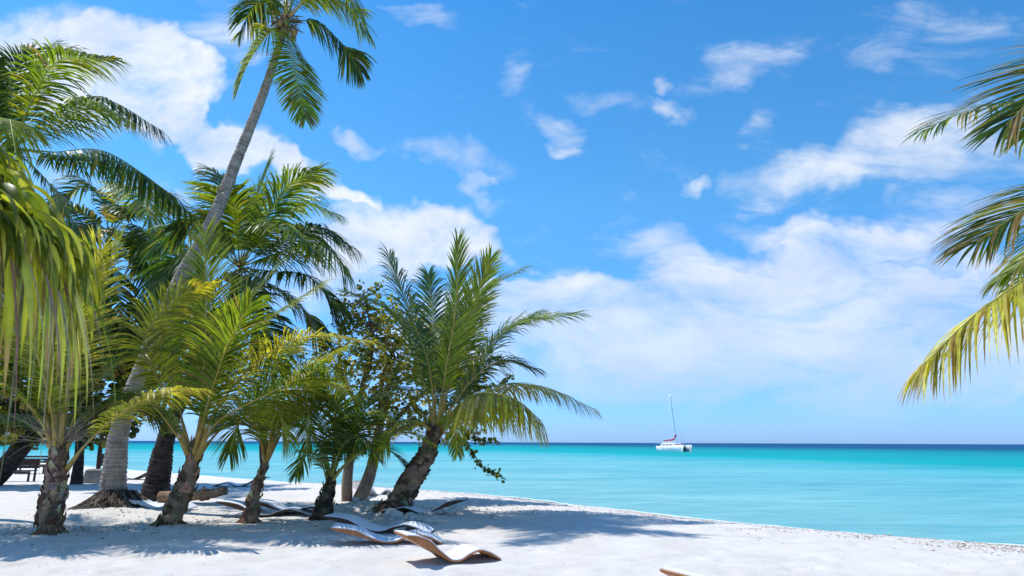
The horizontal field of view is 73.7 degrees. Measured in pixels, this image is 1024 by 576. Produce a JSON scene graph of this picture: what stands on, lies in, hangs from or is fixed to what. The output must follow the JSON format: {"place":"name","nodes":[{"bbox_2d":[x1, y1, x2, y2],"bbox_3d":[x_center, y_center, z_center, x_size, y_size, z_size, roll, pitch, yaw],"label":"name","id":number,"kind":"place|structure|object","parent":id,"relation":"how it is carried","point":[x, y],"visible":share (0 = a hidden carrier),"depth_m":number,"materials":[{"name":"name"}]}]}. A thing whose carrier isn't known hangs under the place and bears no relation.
{"place":"outdoors","nodes":[
{"label":"outdoors","id":0,"kind":"place"},
{"bbox_2d":[0,463,1023,575],"bbox_3d":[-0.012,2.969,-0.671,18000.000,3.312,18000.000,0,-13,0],"label":"sand","id":1,"kind":"structure","parent":0,"point":[578,541],"depth_m":11.58,"materials":[{"name":"white sand"}]},
{"bbox_2d":[13,459,39,481],"bbox_3d":[-21.321,7.776,28.903,2.100,1.030,0.590,2,-13,-8],"label":"wooden bench","id":2,"kind":"object","parent":1,"relation":"on","point":[35,466],"visible":0.59,"depth_m":29.25,"materials":[{"name":"wood"}]},
{"bbox_2d":[19,456,48,473],"bbox_3d":[-25.232,9.345,35.916,1.500,1.030,0.590,3,-13,-14],"label":"wooden bench","id":3,"kind":"object","parent":1,"relation":"on","point":[40,465],"visible":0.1,"depth_m":36.18,"materials":[{"name":"wood"}]},
{"bbox_2d":[0,285,106,357],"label":"coconut palm","id":4,"kind":"object","parent":1,"relation":"on","point":[17,324],"depth_m":14.20,"materials":[{"name":"green plant"}]},
{"bbox_2d":[0,145,115,483],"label":"coconut palm","id":5,"kind":"object","parent":1,"relation":"on","point":[46,255],"visible":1,"depth_m":2.90,"materials":[{"name":"green plant"}]},
{"bbox_2d":[83,426,104,482],"bbox_3d":[-17.177,6.768,28.599,0.840,2.772,0.840,0,-13,0],"label":"signpost","id":6,"kind":"object","parent":1,"relation":"on","point":[92,475],"visible":0.43,"depth_m":28.05,"materials":[{"name":"concrete"}]},
{"bbox_2d":[0,287,192,485],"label":"sea grape tree","id":7,"kind":"object","parent":1,"relation":"on","point":[12,464],"visible":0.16,"depth_m":26.18,"materials":[{"name":"green plant"}]},
{"bbox_2d":[0,37,201,245],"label":"coconut palm","id":8,"kind":"object","parent":1,"relation":"on","point":[13,128],"visible":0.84,"depth_m":17.43,"materials":[{"name":"green plant"}]},
{"bbox_2d":[0,221,215,535],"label":"coconut palm","id":9,"kind":"object","parent":1,"relation":"on","point":[49,517],"visible":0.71,"depth_m":12.64,"materials":[{"name":"green plant"}]},
{"bbox_2d":[126,473,145,478],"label":"wave lounger","id":10,"kind":"object","parent":1,"relation":"on","point":[133,477],"visible":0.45,"depth_m":30.57,"materials":[{"name":"white fabric"}]},
{"bbox_2d":[43,172,233,484],"bbox_3d":[-16.169,1.500,28.681,9.985,13.180,7.672,-4,-14,20],"label":"coconut palm","id":11,"kind":"object","parent":1,"relation":"on","point":[115,214],"visible":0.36,"depth_m":27.88,"materials":[{"name":"green plant"}]},
{"bbox_2d":[129,499,197,509],"bbox_3d":[-8.753,5.377,17.024,1.586,0.237,0.620,1,-13,-5],"label":"wave lounger","id":12,"kind":"object","parent":1,"relation":"on","point":[154,505],"visible":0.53,"depth_m":16.86,"materials":[{"name":"white plastic"}]},
{"bbox_2d":[157,486,227,501],"bbox_3d":[-8.880,5.746,19.002,2.000,0.479,0.374,-2,-13,11],"label":"driftwood log","id":13,"kind":"object","parent":1,"relation":"on","point":[203,494],"visible":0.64,"depth_m":18.85,"materials":[{"name":"brown wood"}]},
{"bbox_2d":[65,0,377,509],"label":"coconut palm","id":14,"kind":"object","parent":1,"relation":"on","point":[114,491],"visible":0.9,"depth_m":19.45,"materials":[{"name":"green plant"}]},
{"bbox_2d":[80,214,388,526],"bbox_3d":[-5.391,1.777,14.496,6.151,6.859,4.527,0,-13,0],"label":"coconut palm","id":15,"kind":"object","parent":1,"relation":"on","point":[214,361],"visible":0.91,"depth_m":14.05,"materials":[{"name":"green plant"}]},
{"bbox_2d":[212,476,268,486],"bbox_3d":[-10.451,7.484,26.364,1.979,0.366,0.620,2,-13,-10],"label":"wave lounger","id":16,"kind":"object","parent":1,"relation":"on","point":[234,484],"visible":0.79,"depth_m":26.09,"materials":[{"name":"white fabric"}]},
{"bbox_2d":[129,147,364,500],"bbox_3d":[-8.256,0.652,20.465,8.271,11.268,6.312,0,-13,0],"label":"coconut palm","id":17,"kind":"object","parent":1,"relation":"on","point":[248,228],"visible":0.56,"depth_m":20.39,"materials":[{"name":"green plant"}]},
{"bbox_2d":[216,499,310,515],"bbox_3d":[-5.795,5.197,16.142,2.176,0.356,0.620,1,-13,-4],"label":"wave lounger","id":18,"kind":"object","parent":1,"relation":"on","point":[237,504],"visible":0.7,"depth_m":15.90,"materials":[{"name":"white fabric"}]},
{"bbox_2d":[259,499,314,512],"bbox_3d":[-5.262,5.244,16.405,1.979,0.297,0.620,0,-13,2],"label":"wave lounger","id":19,"kind":"object","parent":1,"relation":"on","point":[272,504],"visible":0.55,"depth_m":16.17,"materials":[{"name":"white fabric"}]},
{"bbox_2d":[201,334,375,523],"bbox_3d":[-5.186,2.983,15.057,4.597,4.415,3.858,0,-13,0],"label":"coconut palm","id":20,"kind":"object","parent":1,"relation":"on","point":[267,423],"visible":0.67,"depth_m":14.56,"materials":[{"name":"green plant"}]},
{"bbox_2d":[266,350,440,520],"bbox_3d":[-3.645,3.334,15.316,3.867,4.028,3.888,6,-14,-24],"label":"coconut palm","id":21,"kind":"object","parent":1,"relation":"on","point":[339,447],"visible":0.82,"depth_m":15.06,"materials":[{"name":"green plant"}]},
{"bbox_2d":[352,481,391,495],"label":"wave lounger","id":22,"kind":"object","parent":1,"relation":"on","point":[355,485],"visible":0.52,"depth_m":21.94,"materials":[{"name":"white plastic"}]},
{"bbox_2d":[323,512,434,532],"bbox_3d":[-2.574,4.595,13.336,2.078,0.316,0.620,-1,-13,6],"label":"wave lounger","id":23,"kind":"object","parent":1,"relation":"on","point":[346,518],"visible":0.94,"depth_m":13.18,"materials":[{"name":"white fabric"}]},
{"bbox_2d":[331,523,442,543],"bbox_3d":[-2.158,4.265,11.859,1.881,0.296,0.620,2,-13,-8],"label":"wave lounger","id":24,"kind":"object","parent":1,"relation":"on","point":[355,530],"visible":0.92,"depth_m":11.66,"materials":[{"name":"white wood"}]},
{"bbox_2d":[383,508,400,519],"bbox_3d":[-2.626,4.986,14.931,0.416,0.323,0.414,0,-13,0],"label":"coral stone","id":25,"kind":"object","parent":1,"relation":"on","point":[391,512],"visible":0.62,"depth_m":14.82,"materials":[{"name":"white stone"}]},
{"bbox_2d":[298,276,514,501],"bbox_3d":[-3.271,3.122,21.104,6.719,7.128,4.016,0,-13,0],"label":"sea grape tree","id":26,"kind":"object","parent":1,"relation":"on","point":[387,362],"visible":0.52,"depth_m":20.60,"materials":[{"name":"green plant"}]},
{"bbox_2d":[407,513,417,520],"bbox_3d":[-2.127,4.958,14.713,0.243,0.196,0.261,-11,-17,41],"label":"coral stone","id":27,"kind":"object","parent":1,"relation":"on","point":[411,516],"visible":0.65,"depth_m":14.65,"materials":[{"name":"white stone"}]},
{"bbox_2d":[420,517,433,522],"bbox_3d":[-1.821,4.965,14.546,0.312,0.151,0.201,0,-13,0],"label":"coral stone","id":28,"kind":"object","parent":1,"relation":"on","point":[426,520],"visible":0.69,"depth_m":14.48,"materials":[{"name":"white stone"}]},
{"bbox_2d":[425,511,433,516],"bbox_3d":[-1.874,5.149,15.523,0.207,0.171,0.255,0,-13,0],"label":"coral stone","id":29,"kind":"object","parent":1,"relation":"on","point":[428,513],"visible":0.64,"depth_m":15.45,"materials":[{"name":"white stone"}]},
{"bbox_2d":[395,497,467,512],"bbox_3d":[-2.004,5.126,16.062,1.881,0.366,0.620,-1,-13,5],"label":"wave lounger","id":30,"kind":"object","parent":1,"relation":"on","point":[415,509],"visible":0.83,"depth_m":15.78,"materials":[{"name":"white fabric"}]},
{"bbox_2d":[394,530,500,562],"bbox_3d":[-0.948,3.784,10.046,1.468,0.436,0.620,7,-14,-26],"label":"wave lounger","id":31,"kind":"object","parent":1,"relation":"on","point":[459,553],"visible":1,"depth_m":9.86,"materials":[{"name":"white wood"}]},
{"bbox_2d":[337,226,602,514],"bbox_3d":[-1.375,2.264,17.499,6.774,7.217,5.542,-6,-14,24],"label":"coconut palm","id":32,"kind":"object","parent":1,"relation":"on","point":[460,330],"visible":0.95,"depth_m":16.92,"materials":[{"name":"green plant"}]},
{"bbox_2d":[2,482,1023,572],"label":"beach debris","id":33,"kind":"object","parent":1,"relation":"on","point":[963,544],"visible":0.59,"depth_m":14.08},
{"bbox_2d":[659,567,704,575],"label":"wave lounger","id":34,"kind":"object","parent":1,"relation":"on","point":[671,571],"visible":1,"depth_m":6.88,"materials":[{"name":"white wood"}]},
{"bbox_2d":[896,38,1023,406],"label":"coconut palm","id":35,"kind":"object","parent":1,"relation":"on","point":[1000,302],"visible":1,"depth_m":6.30,"materials":[{"name":"green plant"}]},
{"bbox_2d":[0,441,1023,544],"bbox_3d":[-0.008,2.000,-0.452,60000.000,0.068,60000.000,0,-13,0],"label":"sea","id":36,"kind":"structure","parent":0,"point":[968,492],"depth_m":40.56,"materials":[{"name":"teal liquid"}]},
{"bbox_2d":[84,465,1023,545],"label":"shore foam","id":37,"kind":"object","parent":36,"relation":"on","point":[682,516],"visible":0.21,"depth_m":19.04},
{"bbox_2d":[656,395,691,451],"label":"catamaran","id":38,"kind":"object","parent":36,"relation":"on","point":[674,447],"visible":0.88,"depth_m":168.06,"materials":[{"name":"white plastic"}]},
{"bbox_2d":[0,0,1023,443],"label":"sky","id":39,"kind":"structure","parent":0,"point":[741,214],"materials":[{"name":"blue"}]}
]}

